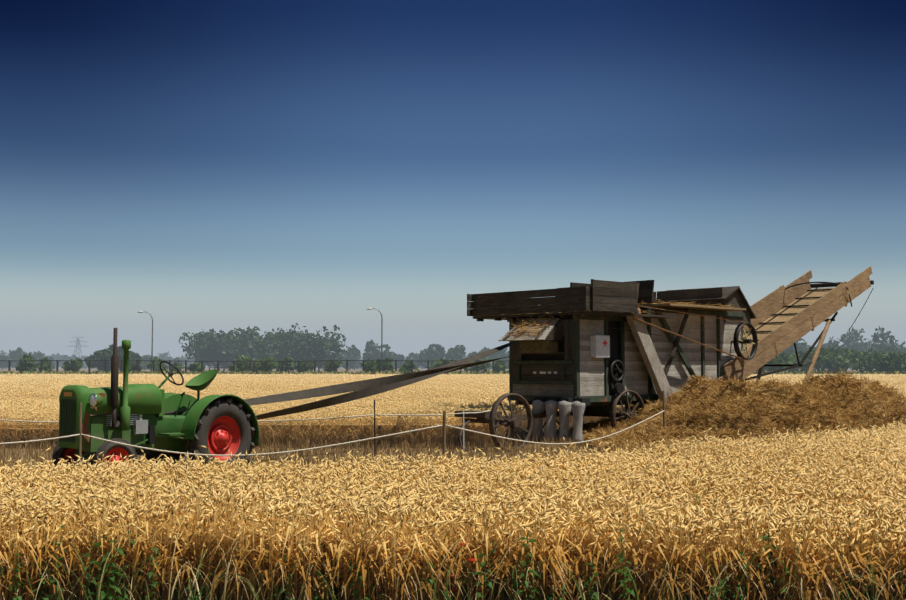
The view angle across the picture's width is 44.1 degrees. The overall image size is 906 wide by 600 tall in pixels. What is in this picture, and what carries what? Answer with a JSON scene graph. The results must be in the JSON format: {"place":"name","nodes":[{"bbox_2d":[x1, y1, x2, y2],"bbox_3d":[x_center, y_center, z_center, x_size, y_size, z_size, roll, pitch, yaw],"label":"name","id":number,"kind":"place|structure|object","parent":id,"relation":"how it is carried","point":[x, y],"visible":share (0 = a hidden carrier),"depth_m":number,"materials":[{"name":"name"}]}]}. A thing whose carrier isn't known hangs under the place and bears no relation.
{"place":"outdoors","nodes":[
{"label":"outdoors","id":0,"kind":"place"},
{"bbox_2d":[0,427,603,480],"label":"clearing ground","id":1,"kind":"structure","parent":0,"point":[284,456],"depth_m":21.79,"materials":[{"name":"brown soil"}]},
{"bbox_2d":[52,328,259,470],"bbox_3d":[-4.609,1.631,17.412,1.660,2.335,2.978,-3,-5,43],"label":"tractor","id":2,"kind":"object","parent":1,"relation":"on","point":[130,414],"visible":0.71,"depth_m":17.03,"materials":[{"name":"green metal"}]},
{"bbox_2d":[164,343,508,419],"bbox_3d":[-1.521,1.560,22.354,0.187,1.713,11.173,-2,-4,35],"label":"drive belt","id":3,"kind":"object","parent":2,"relation":"on","point":[365,388],"visible":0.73,"depth_m":21.82,"materials":[{"name":"black rubber"}]},
{"bbox_2d":[0,419,638,486],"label":"stubble","id":4,"kind":"object","parent":1,"relation":"on","point":[367,451],"visible":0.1,"depth_m":21.52,"materials":[{"name":"plant"}]},
{"bbox_2d":[0,391,665,465],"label":"rope fence","id":5,"kind":"object","parent":1,"relation":"on","point":[444,425],"visible":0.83,"depth_m":17.48,"materials":[{"name":"white fabric"}]},
{"bbox_2d":[455,279,757,451],"bbox_3d":[3.187,1.411,26.976,10.868,3.826,3.800,3,-5,-44],"label":"threshing machine","id":6,"kind":"object","parent":1,"relation":"on","point":[587,358],"visible":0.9,"depth_m":25.80,"materials":[{"name":"black wood"}]},
{"bbox_2d":[492,299,734,444],"bbox_3d":[3.735,1.700,27.515,6.841,3.465,3.674,3,-5,-42],"label":"straw","id":7,"kind":"object","parent":6,"relation":"on","point":[522,331],"visible":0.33,"depth_m":25.36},
{"bbox_2d":[569,375,905,458],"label":"straw pile","id":8,"kind":"object","parent":1,"relation":"on","point":[772,410],"visible":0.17,"depth_m":22.73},
{"bbox_2d":[633,427,756,446],"bbox_3d":[7.905,2.776,24.879,8.097,0.744,11.087,0,-3,1],"label":"loose straw","id":9,"kind":"object","parent":8,"relation":"on","point":[659,436],"visible":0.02,"depth_m":21.70,"materials":[{"name":"plant"}]},
{"bbox_2d":[568,369,905,453],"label":"straw strands","id":10,"kind":"object","parent":8,"relation":"on","point":[689,413],"visible":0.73,"depth_m":22.85},
{"bbox_2d":[717,266,873,383],"bbox_3d":[9.012,1.259,32.220,8.756,4.865,2.884,3,-5,-44],"label":"conveyor elevator","id":11,"kind":"object","parent":1,"relation":"on","point":[790,314],"visible":0.67,"depth_m":32.68,"materials":[{"name":"brown wood"}]},
{"bbox_2d":[0,368,874,599],"bbox_3d":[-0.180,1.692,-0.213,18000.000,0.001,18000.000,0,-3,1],"label":"ground","id":12,"kind":"structure","parent":0,"point":[339,370],"depth_m":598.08,"materials":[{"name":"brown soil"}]},
{"bbox_2d":[67,336,88,358],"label":"pylon","id":13,"kind":"object","parent":12,"relation":"on","point":[77,340],"visible":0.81,"depth_m":1510.04,"materials":[{"name":"grey metal"}]},
{"bbox_2d":[0,350,796,368],"bbox_3d":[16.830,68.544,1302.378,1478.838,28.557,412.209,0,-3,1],"label":"trees","id":14,"kind":"object","parent":12,"relation":"on","point":[163,356],"materials":[{"name":"green plant"}]},
{"bbox_2d":[0,408,905,599],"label":"wheat","id":15,"kind":"object","parent":12,"relation":"on","point":[867,465],"visible":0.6,"depth_m":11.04,"materials":[{"name":"yellow plant"}]},
{"bbox_2d":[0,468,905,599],"bbox_3d":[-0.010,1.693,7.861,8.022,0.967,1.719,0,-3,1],"label":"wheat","id":16,"kind":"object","parent":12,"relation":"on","point":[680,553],"visible":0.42,"depth_m":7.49,"materials":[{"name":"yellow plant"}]},
{"bbox_2d":[0,372,905,447],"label":"wheat","id":17,"kind":"object","parent":12,"relation":"on","point":[26,395],"visible":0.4,"depth_m":42.33,"materials":[{"name":"beige plant"}]},
{"bbox_2d":[0,473,905,599],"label":"weeds","id":18,"kind":"object","parent":12,"relation":"on","point":[105,593],"visible":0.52,"depth_m":7.30,"materials":[{"name":"green plant"}]},
{"bbox_2d":[0,323,905,371],"bbox_3d":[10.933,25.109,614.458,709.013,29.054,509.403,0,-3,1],"label":"trees","id":19,"kind":"object","parent":12,"relation":"on","point":[277,345],"materials":[{"name":"green plant"}]},
{"bbox_2d":[16,346,905,373],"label":"hedge","id":20,"kind":"object","parent":12,"relation":"on","point":[880,360],"depth_m":247.92,"materials":[{"name":"green plant"}]},
{"bbox_2d":[0,0,905,367],"label":"sky","id":21,"kind":"structure","parent":0,"point":[196,166],"materials":[{"name":"blue"}]},
{"label":"verge","id":22,"kind":"structure","parent":0,"visible":0},
{"bbox_2d":[138,308,382,370],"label":"lamps","id":23,"kind":"object","parent":22,"relation":"on","point":[367,309],"visible":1,"depth_m":185.32,"materials":[{"name":"metal"}]},
{"bbox_2d":[0,356,871,373],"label":"fence","id":24,"kind":"object","parent":22,"relation":"on","point":[121,368],"visible":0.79,"depth_m":178.36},
{"bbox_2d":[0,370,905,374],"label":"grass band","id":25,"kind":"object","parent":22,"relation":"on","point":[347,372],"depth_m":165.16,"materials":[{"name":"green plant"}]}
]}

